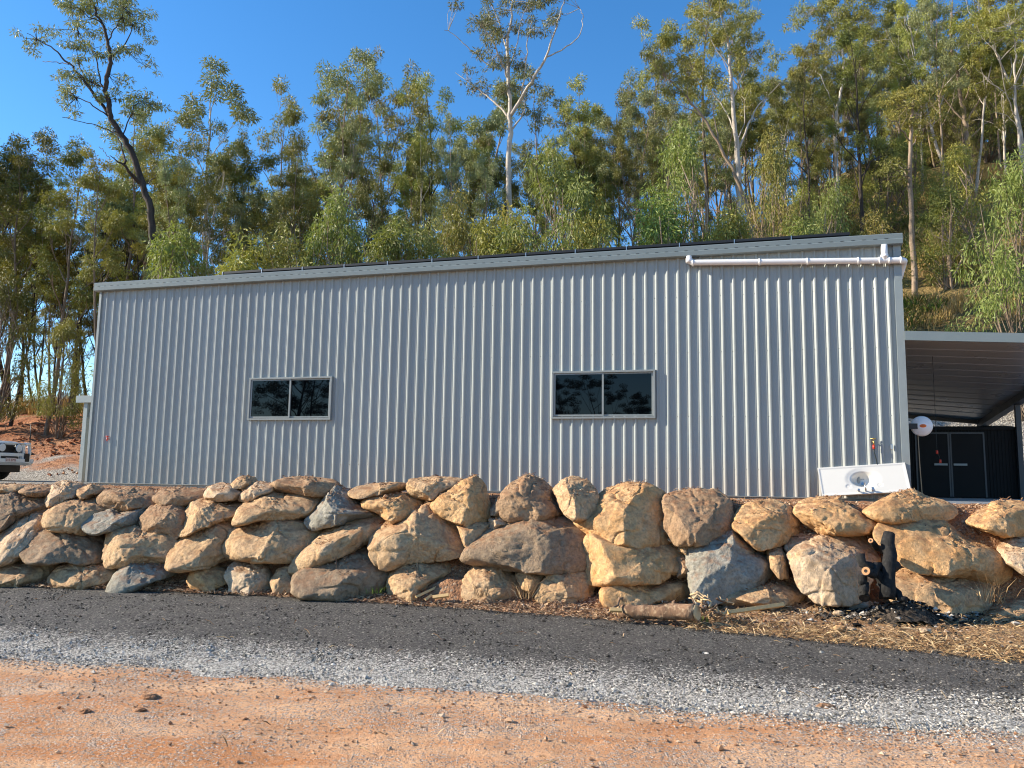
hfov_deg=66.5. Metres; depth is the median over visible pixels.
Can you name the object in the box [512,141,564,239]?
gum tree
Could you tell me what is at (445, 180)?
gum tree
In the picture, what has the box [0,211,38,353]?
gum tree
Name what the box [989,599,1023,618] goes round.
boulder
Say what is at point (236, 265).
young tree
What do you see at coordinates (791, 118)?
gum tree
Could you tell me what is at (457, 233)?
young tree
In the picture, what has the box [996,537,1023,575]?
boulder
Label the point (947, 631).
verge stones
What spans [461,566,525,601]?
boulder
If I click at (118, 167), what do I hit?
gum tree
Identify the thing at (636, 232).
shrub
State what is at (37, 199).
gum tree
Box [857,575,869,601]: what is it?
charred log
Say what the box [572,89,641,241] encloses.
gum tree
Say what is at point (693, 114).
gum tree
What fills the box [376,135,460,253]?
gum tree
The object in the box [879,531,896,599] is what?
charred post
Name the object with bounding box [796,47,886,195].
gum tree
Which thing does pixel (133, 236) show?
gum tree
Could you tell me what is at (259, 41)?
sky
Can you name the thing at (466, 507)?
boulder
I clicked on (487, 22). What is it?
gum tree
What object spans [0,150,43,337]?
gum tree
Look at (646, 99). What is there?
gum tree
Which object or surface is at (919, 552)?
boulder
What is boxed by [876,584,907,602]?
charred log
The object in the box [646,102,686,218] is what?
gum tree
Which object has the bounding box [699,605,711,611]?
stick
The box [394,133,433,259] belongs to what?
gum tree
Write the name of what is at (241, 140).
gum tree
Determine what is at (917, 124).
gum tree
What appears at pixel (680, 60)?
gum tree
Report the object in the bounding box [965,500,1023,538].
boulder
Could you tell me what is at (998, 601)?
grass tuft
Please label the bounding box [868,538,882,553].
charred log
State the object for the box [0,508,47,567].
boulder
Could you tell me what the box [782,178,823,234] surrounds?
shrub
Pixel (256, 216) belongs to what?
gum tree
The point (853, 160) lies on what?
shrub
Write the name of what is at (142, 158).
gum tree
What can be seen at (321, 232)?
young tree
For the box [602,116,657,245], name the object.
gum tree
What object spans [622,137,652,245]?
gum tree
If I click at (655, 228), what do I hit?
young tree
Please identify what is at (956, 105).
gum tree
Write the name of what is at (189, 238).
gum tree
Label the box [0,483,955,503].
terrace gravel
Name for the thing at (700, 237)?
shrub
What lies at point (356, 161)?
gum tree
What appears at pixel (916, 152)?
shrub
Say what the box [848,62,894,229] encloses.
gum tree
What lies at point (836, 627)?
stone
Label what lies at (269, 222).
gum tree
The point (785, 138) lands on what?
gum tree
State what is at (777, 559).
boulder
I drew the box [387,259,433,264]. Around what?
solar panel
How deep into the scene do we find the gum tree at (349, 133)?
32.70 m
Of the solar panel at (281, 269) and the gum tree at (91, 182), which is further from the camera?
the gum tree at (91, 182)
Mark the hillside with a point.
(56, 465)
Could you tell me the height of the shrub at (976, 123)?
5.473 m
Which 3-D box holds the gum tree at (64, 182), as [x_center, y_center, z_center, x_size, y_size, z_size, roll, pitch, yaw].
[-19.379,-4.942,36.126,3.926,14.291,4.897,-1,-7,15]
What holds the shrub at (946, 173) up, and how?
on the hillside
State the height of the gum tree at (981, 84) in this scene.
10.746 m
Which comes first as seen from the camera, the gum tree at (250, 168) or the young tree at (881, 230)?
the young tree at (881, 230)
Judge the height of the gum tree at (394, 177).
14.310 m
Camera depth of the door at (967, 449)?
15.63 m
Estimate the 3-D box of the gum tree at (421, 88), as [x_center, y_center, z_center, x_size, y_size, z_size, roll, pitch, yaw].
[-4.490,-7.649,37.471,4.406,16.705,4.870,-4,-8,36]
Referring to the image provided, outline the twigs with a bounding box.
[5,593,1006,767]
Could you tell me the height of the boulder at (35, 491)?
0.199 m
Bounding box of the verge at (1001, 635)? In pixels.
[27,579,1023,660]
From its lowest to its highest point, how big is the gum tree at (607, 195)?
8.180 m
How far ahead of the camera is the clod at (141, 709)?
5.21 m
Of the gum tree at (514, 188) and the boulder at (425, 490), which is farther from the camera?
the gum tree at (514, 188)
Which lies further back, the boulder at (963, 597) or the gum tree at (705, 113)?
the gum tree at (705, 113)
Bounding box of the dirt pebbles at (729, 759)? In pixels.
[1,659,1023,767]
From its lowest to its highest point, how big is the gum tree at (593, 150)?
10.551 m
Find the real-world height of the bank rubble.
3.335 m
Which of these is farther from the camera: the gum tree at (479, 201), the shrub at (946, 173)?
the shrub at (946, 173)
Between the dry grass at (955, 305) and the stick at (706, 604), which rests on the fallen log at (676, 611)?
the stick at (706, 604)
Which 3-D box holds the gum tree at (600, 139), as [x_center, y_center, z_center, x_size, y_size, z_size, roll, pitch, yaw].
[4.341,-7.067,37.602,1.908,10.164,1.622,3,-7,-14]
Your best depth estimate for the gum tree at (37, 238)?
34.31 m
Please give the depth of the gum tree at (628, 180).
47.80 m
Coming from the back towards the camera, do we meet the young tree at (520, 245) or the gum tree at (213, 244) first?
the gum tree at (213, 244)
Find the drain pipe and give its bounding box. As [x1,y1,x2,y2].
[686,244,907,278]
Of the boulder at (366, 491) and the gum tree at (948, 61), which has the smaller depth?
the boulder at (366, 491)
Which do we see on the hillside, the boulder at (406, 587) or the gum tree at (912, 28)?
the gum tree at (912, 28)
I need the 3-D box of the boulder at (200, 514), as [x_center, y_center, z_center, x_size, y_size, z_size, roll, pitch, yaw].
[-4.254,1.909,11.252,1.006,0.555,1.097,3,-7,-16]
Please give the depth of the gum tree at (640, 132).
40.96 m
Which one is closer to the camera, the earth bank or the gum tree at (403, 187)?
the earth bank
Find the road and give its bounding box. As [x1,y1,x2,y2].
[0,586,1023,732]
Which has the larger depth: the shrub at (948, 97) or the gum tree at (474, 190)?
the shrub at (948, 97)
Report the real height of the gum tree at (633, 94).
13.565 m
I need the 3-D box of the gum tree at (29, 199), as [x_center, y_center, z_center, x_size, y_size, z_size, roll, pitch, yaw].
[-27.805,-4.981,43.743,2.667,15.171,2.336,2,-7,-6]
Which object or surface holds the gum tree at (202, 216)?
on the hillside
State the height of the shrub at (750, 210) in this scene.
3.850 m
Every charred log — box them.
[855,553,882,586]
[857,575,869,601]
[862,561,900,578]
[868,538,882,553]
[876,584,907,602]
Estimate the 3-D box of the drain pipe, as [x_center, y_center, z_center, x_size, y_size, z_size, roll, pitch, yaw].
[4.830,-2.005,13.444,3.583,0.550,0.342,-1,-7,15]
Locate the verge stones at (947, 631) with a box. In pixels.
[44,578,1023,654]
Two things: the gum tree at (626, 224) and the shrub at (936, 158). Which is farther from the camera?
the gum tree at (626, 224)
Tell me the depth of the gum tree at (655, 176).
32.44 m
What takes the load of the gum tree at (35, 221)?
on the hillside
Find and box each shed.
[84,233,910,501]
[909,425,1018,498]
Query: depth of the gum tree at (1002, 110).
42.93 m
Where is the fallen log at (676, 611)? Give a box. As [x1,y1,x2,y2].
[617,603,700,620]
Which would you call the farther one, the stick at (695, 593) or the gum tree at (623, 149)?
the gum tree at (623, 149)
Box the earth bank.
[22,484,1023,605]
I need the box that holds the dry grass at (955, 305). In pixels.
[758,160,1023,330]
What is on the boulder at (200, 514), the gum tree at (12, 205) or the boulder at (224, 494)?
the boulder at (224, 494)
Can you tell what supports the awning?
attached to the shed at (667, 369)
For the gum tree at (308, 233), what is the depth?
43.84 m
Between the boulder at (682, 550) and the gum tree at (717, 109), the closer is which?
the boulder at (682, 550)
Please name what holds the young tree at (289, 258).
on the hillside
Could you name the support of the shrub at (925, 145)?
on the hillside
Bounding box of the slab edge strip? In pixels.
[948,501,989,503]
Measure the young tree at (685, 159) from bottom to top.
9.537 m
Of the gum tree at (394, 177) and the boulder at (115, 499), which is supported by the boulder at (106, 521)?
the boulder at (115, 499)
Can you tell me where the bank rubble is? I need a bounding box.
[12,416,82,475]
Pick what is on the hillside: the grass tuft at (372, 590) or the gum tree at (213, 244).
the gum tree at (213, 244)
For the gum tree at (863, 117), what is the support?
on the hillside
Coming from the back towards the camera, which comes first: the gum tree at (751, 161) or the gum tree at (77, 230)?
the gum tree at (751, 161)
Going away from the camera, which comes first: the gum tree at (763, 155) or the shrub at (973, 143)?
the shrub at (973, 143)
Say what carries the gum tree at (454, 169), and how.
on the hillside
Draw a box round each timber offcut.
[415,586,435,597]
[433,593,448,598]
[609,607,621,612]
[727,602,784,614]
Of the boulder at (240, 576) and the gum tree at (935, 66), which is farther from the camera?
the gum tree at (935, 66)
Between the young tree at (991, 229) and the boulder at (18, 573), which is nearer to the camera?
the boulder at (18, 573)
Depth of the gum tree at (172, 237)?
39.74 m
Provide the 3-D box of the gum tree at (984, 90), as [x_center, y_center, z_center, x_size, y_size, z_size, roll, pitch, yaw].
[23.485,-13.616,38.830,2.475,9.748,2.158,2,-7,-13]
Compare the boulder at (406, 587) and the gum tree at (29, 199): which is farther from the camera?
the gum tree at (29, 199)
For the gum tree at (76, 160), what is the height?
12.889 m
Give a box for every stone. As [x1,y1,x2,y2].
[832,610,844,615]
[833,625,846,630]
[841,601,873,609]
[919,627,931,633]
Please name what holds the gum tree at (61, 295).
on the hillside
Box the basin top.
[817,462,910,495]
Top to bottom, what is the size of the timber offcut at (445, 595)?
0.078 m
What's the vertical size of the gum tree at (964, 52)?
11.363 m
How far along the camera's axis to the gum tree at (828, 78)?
46.06 m
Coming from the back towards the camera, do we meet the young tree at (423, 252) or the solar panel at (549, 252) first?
the young tree at (423, 252)
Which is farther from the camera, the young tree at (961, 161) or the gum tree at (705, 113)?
the gum tree at (705, 113)
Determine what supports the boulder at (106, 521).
on the boulder at (44, 547)
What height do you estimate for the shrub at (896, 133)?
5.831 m
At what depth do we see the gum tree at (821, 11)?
38.41 m
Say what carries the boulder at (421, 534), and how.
on the boulder at (406, 587)
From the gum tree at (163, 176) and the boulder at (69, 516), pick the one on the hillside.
the gum tree at (163, 176)
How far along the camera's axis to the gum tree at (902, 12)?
41.75 m
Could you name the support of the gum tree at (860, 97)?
on the hillside
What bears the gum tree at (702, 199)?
on the hillside
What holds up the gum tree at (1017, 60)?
on the hillside
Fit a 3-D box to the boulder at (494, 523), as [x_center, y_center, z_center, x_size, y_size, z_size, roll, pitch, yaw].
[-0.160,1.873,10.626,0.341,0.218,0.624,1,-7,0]
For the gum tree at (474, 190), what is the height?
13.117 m
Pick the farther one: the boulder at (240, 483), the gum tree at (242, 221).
the gum tree at (242, 221)
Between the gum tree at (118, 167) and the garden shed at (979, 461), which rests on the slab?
the garden shed at (979, 461)
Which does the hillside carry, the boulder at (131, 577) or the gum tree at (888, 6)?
the gum tree at (888, 6)
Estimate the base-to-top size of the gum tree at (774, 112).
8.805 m
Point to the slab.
(970, 499)
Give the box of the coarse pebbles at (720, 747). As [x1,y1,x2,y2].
[0,665,1023,767]
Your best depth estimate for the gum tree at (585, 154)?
35.15 m
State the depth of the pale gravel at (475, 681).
6.01 m
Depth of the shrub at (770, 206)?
35.73 m
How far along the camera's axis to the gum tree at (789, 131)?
70.59 m
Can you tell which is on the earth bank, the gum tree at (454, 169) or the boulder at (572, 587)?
the boulder at (572, 587)
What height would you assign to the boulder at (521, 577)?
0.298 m
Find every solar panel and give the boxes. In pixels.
[222,269,263,274]
[261,267,304,272]
[302,264,343,269]
[344,261,389,266]
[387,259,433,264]
[432,256,479,261]
[478,253,524,258]
[525,249,574,255]
[575,246,627,252]
[626,243,678,249]
[679,239,733,246]
[734,236,790,242]
[790,232,849,239]
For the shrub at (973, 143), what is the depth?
43.20 m
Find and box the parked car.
[0,424,33,479]
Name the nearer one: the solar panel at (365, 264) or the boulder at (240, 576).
the boulder at (240, 576)
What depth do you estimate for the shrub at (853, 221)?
36.12 m
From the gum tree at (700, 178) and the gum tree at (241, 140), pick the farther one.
the gum tree at (700, 178)
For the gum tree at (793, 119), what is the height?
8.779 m
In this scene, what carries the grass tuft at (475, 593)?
on the verge at (1001, 635)
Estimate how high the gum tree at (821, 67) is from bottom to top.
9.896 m
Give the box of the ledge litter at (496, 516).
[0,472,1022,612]
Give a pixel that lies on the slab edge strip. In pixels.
(961, 502)
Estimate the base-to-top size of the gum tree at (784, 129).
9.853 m
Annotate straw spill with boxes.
[680,611,1023,662]
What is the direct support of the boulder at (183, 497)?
on the earth bank
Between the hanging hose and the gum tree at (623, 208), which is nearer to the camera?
the hanging hose
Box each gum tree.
[0,125,99,417]
[0,131,81,401]
[0,149,55,323]
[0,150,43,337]
[0,164,82,414]
[0,176,53,390]
[0,178,55,387]
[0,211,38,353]
[0,237,37,326]
[0,270,66,413]
[3,202,64,425]
[4,217,72,397]
[5,192,74,399]
[9,0,172,278]
[10,264,68,415]
[22,133,123,434]
[28,228,96,414]
[34,138,146,410]
[37,240,116,395]
[41,231,105,412]
[44,212,69,396]
[46,144,128,344]
[56,227,120,386]
[66,212,130,351]
[70,175,156,310]
[74,157,194,326]
[79,93,184,280]
[82,199,177,299]
[98,178,211,281]
[99,109,210,279]
[130,137,212,273]
[136,153,197,279]
[145,136,245,278]
[150,156,253,276]
[154,203,189,274]
[167,55,267,265]
[173,216,200,277]
[178,117,259,274]
[207,213,275,275]
[209,138,249,263]
[223,147,286,264]
[230,202,268,268]
[239,74,316,268]
[242,189,274,263]
[249,46,404,265]
[249,189,281,254]
[253,125,343,268]
[264,173,312,265]
[278,154,323,242]
[291,187,320,263]
[300,130,339,253]
[301,176,368,262]
[304,163,335,265]
[312,75,373,248]
[316,132,411,264]
[322,112,388,260]
[329,108,374,264]
[335,45,440,251]
[350,140,402,262]
[353,164,390,261]
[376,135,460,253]
[386,123,446,247]
[390,69,481,258]
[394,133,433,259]
[403,119,443,254]
[425,110,477,255]
[425,115,470,233]
[427,156,521,253]
[443,150,482,256]
[445,0,583,239]
[459,153,506,256]
[461,131,520,251]
[464,69,528,247]
[464,133,490,229]
[477,126,514,236]
[494,157,522,238]
[503,64,575,234]
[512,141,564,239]
[522,162,551,241]
[525,157,558,251]
[537,133,589,250]
[548,104,628,247]
[551,145,620,250]
[559,72,604,222]
[563,124,599,231]
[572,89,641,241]
[584,135,624,242]
[592,67,680,245]
[592,140,636,244]
[595,170,620,245]
[601,129,648,234]
[602,13,693,219]
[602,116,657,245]
[606,81,678,214]
[616,114,677,240]
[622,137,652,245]
[623,187,648,242]
[633,104,701,194]
[638,138,697,234]
[639,39,752,237]
[645,132,668,211]
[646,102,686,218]
[648,76,714,223]
[652,0,729,235]
[667,112,733,229]
[675,76,733,236]
[677,0,779,238]
[681,87,758,225]
[688,163,712,235]
[692,79,786,222]
[696,89,741,233]
[704,0,790,236]
[707,117,743,196]
[716,48,760,229]
[720,49,789,226]
[743,100,785,232]
[743,121,772,186]
[754,78,821,161]
[756,84,824,210]
[759,98,783,235]
[760,39,836,228]
[766,77,793,202]
[767,0,894,232]
[776,100,802,192]
[778,67,828,219]
[782,39,846,225]
[786,87,805,139]
[790,98,814,160]
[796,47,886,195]
[800,53,836,186]
[813,16,908,232]
[814,0,870,191]
[815,54,882,201]
[821,55,901,209]
[827,99,885,224]
[835,0,896,199]
[847,54,882,172]
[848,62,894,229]
[849,11,905,166]
[859,23,921,147]
[871,0,1002,169]
[873,82,949,297]
[878,46,912,137]
[880,0,963,196]
[880,23,937,107]
[885,0,944,118]
[889,37,956,167]
[891,9,924,73]
[902,0,1023,191]
[903,106,928,173]
[907,0,970,222]
[930,36,955,79]
[945,30,963,144]
[948,99,981,198]
[954,0,1008,162]
[957,0,1023,156]
[959,1,1023,205]
[960,14,985,75]
[962,20,1005,198]
[967,41,1023,173]
[969,6,1011,172]
[979,42,1014,142]
[995,0,1023,47]
[1006,0,1023,119]
[1006,27,1023,82]
[1009,64,1023,127]
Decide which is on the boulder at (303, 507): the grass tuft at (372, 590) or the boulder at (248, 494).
the boulder at (248, 494)
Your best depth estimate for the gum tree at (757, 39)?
46.37 m
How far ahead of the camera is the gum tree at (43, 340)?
37.34 m
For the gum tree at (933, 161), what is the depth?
49.38 m
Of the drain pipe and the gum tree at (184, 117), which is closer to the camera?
the drain pipe
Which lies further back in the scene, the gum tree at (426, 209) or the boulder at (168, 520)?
the gum tree at (426, 209)
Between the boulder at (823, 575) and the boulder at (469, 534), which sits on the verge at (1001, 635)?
the boulder at (823, 575)
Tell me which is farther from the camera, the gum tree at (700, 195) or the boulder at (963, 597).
the gum tree at (700, 195)
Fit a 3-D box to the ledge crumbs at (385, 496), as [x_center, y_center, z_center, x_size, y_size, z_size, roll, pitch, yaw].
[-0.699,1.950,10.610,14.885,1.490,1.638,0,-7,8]
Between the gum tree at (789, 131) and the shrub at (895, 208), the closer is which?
the shrub at (895, 208)
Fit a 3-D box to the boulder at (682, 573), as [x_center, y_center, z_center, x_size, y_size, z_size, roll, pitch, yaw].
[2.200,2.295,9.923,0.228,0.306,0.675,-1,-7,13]
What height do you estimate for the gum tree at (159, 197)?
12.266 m
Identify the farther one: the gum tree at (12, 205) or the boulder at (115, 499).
the gum tree at (12, 205)
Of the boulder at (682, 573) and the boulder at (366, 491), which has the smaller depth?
the boulder at (682, 573)
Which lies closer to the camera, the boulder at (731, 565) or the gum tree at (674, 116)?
the boulder at (731, 565)
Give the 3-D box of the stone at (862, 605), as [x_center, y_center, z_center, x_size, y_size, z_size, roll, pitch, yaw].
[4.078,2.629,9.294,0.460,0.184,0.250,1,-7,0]
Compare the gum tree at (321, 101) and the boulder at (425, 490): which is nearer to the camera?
the boulder at (425, 490)
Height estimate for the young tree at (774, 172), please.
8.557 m
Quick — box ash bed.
[855,602,947,625]
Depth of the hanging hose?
13.37 m
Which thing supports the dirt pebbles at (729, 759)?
on the ground at (92, 742)
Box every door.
[914,432,951,496]
[949,432,987,497]
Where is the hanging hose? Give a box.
[932,356,940,462]
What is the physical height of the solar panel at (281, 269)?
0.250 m
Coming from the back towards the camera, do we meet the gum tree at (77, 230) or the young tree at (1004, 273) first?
the gum tree at (77, 230)
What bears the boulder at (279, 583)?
on the earth bank
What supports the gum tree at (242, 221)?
on the hillside
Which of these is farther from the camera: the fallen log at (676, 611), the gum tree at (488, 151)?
the gum tree at (488, 151)
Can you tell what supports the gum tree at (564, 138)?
on the hillside
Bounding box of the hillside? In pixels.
[0,135,1023,484]
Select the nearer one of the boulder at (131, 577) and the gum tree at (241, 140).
the boulder at (131, 577)
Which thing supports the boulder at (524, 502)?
on the earth bank
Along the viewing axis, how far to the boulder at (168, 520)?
10.93 m
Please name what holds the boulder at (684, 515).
on the boulder at (731, 565)
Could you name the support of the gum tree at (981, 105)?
on the hillside
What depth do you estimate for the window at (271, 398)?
15.71 m
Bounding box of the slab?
[934,497,1023,501]
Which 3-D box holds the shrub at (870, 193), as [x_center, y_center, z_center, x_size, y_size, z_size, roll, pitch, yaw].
[16.526,-8.036,36.861,2.616,4.065,2.563,-6,-9,44]
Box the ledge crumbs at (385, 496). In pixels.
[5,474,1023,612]
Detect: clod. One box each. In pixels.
[78,708,91,713]
[134,707,146,711]
[140,693,159,699]
[816,703,835,708]
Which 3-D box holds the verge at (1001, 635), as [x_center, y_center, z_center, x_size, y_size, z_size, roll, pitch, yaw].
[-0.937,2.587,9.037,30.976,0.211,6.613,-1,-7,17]
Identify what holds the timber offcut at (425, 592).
on the earth bank
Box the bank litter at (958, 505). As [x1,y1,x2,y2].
[95,486,1023,594]
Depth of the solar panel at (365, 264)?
15.65 m
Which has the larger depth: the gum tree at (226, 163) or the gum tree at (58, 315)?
the gum tree at (58, 315)
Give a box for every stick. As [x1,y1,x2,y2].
[607,597,623,613]
[689,592,704,598]
[692,594,707,599]
[695,591,703,609]
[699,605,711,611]
[700,599,711,607]
[701,603,717,609]
[706,610,725,621]
[715,606,731,614]
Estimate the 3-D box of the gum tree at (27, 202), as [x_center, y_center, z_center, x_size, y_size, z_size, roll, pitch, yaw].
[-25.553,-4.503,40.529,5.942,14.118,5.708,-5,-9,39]
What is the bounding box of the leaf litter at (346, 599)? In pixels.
[11,577,926,643]
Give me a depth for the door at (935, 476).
15.80 m
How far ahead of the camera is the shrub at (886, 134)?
50.43 m
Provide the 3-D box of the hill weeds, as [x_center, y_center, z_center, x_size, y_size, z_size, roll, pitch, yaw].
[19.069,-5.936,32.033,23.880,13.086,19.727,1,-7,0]
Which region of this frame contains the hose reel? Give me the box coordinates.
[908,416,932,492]
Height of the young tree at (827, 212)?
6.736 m
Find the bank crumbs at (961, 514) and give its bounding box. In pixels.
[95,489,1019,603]
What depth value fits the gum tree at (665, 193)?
37.61 m
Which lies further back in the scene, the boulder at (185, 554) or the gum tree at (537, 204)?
the gum tree at (537, 204)
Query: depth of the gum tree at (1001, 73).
56.60 m
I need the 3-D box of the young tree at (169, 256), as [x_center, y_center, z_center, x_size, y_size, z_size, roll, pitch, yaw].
[-11.622,-1.611,26.259,3.960,8.040,4.168,-3,-8,31]
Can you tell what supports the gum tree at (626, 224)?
on the hillside
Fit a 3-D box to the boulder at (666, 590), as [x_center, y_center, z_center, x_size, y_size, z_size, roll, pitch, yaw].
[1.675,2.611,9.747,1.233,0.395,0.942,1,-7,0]
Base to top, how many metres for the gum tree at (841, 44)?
11.973 m
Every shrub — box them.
[622,216,645,245]
[696,230,711,241]
[698,207,714,240]
[715,191,744,229]
[742,189,759,236]
[752,194,775,237]
[756,191,807,236]
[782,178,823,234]
[795,139,855,224]
[795,143,832,216]
[826,201,867,235]
[840,147,857,195]
[843,169,893,235]
[845,136,927,233]
[871,71,914,144]
[874,126,899,174]
[875,130,935,214]
[881,103,924,166]
[892,129,940,201]
[905,79,954,165]
[916,113,934,168]
[922,101,954,165]
[924,93,980,164]
[926,155,968,196]
[933,62,1010,137]
[933,87,999,163]
[942,69,1023,161]
[970,132,986,174]
[976,54,1023,156]
[980,73,1022,137]
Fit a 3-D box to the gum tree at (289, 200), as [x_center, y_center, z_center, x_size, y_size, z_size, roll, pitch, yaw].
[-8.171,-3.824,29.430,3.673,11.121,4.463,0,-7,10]
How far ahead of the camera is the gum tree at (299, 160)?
48.16 m
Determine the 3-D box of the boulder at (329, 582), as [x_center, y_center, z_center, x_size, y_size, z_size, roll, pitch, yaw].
[-2.210,2.494,10.398,1.546,0.688,1.170,5,-8,-31]
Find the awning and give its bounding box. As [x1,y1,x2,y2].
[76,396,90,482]
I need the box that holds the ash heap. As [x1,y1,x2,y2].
[763,598,1021,634]
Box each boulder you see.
[0,484,24,492]
[0,492,45,531]
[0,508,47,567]
[0,560,58,586]
[17,484,50,496]
[19,529,104,565]
[41,497,105,535]
[44,480,85,507]
[47,563,117,589]
[76,484,104,499]
[81,508,145,535]
[96,487,155,511]
[101,525,177,568]
[105,562,178,592]
[139,504,186,539]
[152,486,203,506]
[164,522,234,572]
[178,498,242,536]
[186,564,226,591]
[203,482,241,501]
[222,520,322,563]
[224,561,272,595]
[230,476,257,489]
[231,491,322,526]
[238,481,273,502]
[269,476,339,497]
[269,565,291,595]
[288,513,384,574]
[290,545,389,601]
[304,485,375,530]
[348,481,405,498]
[361,492,423,524]
[367,502,464,571]
[386,561,450,602]
[406,476,462,500]
[429,475,490,526]
[456,522,489,546]
[459,515,586,574]
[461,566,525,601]
[488,516,506,528]
[490,496,499,516]
[497,474,562,522]
[515,572,543,592]
[535,571,595,603]
[552,475,598,522]
[573,482,670,548]
[583,533,681,586]
[599,580,689,608]
[661,487,733,547]
[677,554,687,577]
[678,547,686,554]
[685,530,773,606]
[720,581,805,611]
[731,498,800,550]
[766,546,788,579]
[783,532,880,606]
[793,496,877,536]
[862,489,957,524]
[872,518,1012,584]
[889,567,993,614]
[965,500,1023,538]
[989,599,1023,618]
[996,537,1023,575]
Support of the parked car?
on the hillside
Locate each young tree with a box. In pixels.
[0,266,46,430]
[25,317,92,438]
[88,221,214,382]
[210,226,270,275]
[254,220,325,268]
[295,179,368,266]
[352,212,418,262]
[406,216,456,259]
[434,181,482,257]
[459,213,502,256]
[467,134,622,255]
[487,200,540,254]
[555,198,617,249]
[626,182,697,245]
[635,118,726,244]
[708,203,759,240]
[735,125,803,238]
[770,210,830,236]
[804,176,864,234]
[856,208,926,330]
[905,182,983,289]
[920,141,1006,268]
[944,141,1023,420]
[972,210,1003,283]
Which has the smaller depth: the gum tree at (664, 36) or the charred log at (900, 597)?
the charred log at (900, 597)
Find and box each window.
[247,376,332,419]
[551,369,655,418]
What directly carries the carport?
on the slab
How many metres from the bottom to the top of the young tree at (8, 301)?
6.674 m
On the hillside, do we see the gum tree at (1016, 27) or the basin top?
the gum tree at (1016, 27)
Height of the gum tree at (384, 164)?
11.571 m
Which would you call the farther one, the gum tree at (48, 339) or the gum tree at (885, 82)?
the gum tree at (48, 339)
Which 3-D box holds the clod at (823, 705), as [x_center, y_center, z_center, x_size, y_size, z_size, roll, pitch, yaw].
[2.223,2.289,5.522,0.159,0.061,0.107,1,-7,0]
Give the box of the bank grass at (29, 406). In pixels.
[2,392,87,415]
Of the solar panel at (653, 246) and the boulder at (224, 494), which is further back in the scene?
the solar panel at (653, 246)
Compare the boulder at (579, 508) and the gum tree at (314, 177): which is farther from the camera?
the gum tree at (314, 177)
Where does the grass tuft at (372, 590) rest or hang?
on the verge at (1001, 635)
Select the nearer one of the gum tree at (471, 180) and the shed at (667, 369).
the shed at (667, 369)
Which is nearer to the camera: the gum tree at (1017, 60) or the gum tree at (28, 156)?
the gum tree at (28, 156)
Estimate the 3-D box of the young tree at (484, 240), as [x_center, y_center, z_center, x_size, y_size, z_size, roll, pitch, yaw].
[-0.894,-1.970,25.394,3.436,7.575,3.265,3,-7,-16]
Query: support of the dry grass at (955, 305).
on the hillside
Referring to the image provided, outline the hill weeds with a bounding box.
[814,175,1023,330]
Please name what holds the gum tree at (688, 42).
on the hillside
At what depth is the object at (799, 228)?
24.62 m
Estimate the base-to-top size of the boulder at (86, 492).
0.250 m
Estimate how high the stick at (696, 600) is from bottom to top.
0.197 m
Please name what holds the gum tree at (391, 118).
on the hillside
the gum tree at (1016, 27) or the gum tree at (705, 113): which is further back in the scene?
the gum tree at (1016, 27)
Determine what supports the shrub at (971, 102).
on the hillside
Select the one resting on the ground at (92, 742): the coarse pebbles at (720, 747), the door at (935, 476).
the coarse pebbles at (720, 747)
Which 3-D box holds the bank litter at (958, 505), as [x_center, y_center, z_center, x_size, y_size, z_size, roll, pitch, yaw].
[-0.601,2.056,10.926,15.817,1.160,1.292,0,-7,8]
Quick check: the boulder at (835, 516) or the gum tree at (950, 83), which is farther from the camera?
the gum tree at (950, 83)
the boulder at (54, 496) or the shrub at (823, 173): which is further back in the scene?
the shrub at (823, 173)
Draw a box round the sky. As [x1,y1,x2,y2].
[0,0,1023,400]
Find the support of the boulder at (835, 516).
on the boulder at (823, 575)
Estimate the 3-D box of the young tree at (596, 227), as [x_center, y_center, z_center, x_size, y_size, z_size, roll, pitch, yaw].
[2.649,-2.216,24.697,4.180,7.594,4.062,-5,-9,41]
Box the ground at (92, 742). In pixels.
[0,657,1023,767]
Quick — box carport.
[904,331,1023,498]
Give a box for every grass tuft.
[366,586,387,593]
[473,583,494,596]
[501,573,552,598]
[974,575,1023,604]
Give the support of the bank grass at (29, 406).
on the hillside
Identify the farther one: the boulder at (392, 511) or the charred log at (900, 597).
the boulder at (392, 511)
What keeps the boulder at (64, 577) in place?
on the ground at (92, 742)
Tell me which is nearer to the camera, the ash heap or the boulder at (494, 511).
the ash heap
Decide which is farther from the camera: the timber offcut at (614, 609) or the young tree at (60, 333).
the young tree at (60, 333)
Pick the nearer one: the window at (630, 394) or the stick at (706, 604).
the stick at (706, 604)
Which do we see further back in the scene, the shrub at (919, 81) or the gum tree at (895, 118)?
the shrub at (919, 81)
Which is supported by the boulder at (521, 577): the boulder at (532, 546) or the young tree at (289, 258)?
the boulder at (532, 546)
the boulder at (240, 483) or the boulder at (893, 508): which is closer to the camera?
the boulder at (893, 508)
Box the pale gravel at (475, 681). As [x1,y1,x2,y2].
[0,627,1023,753]

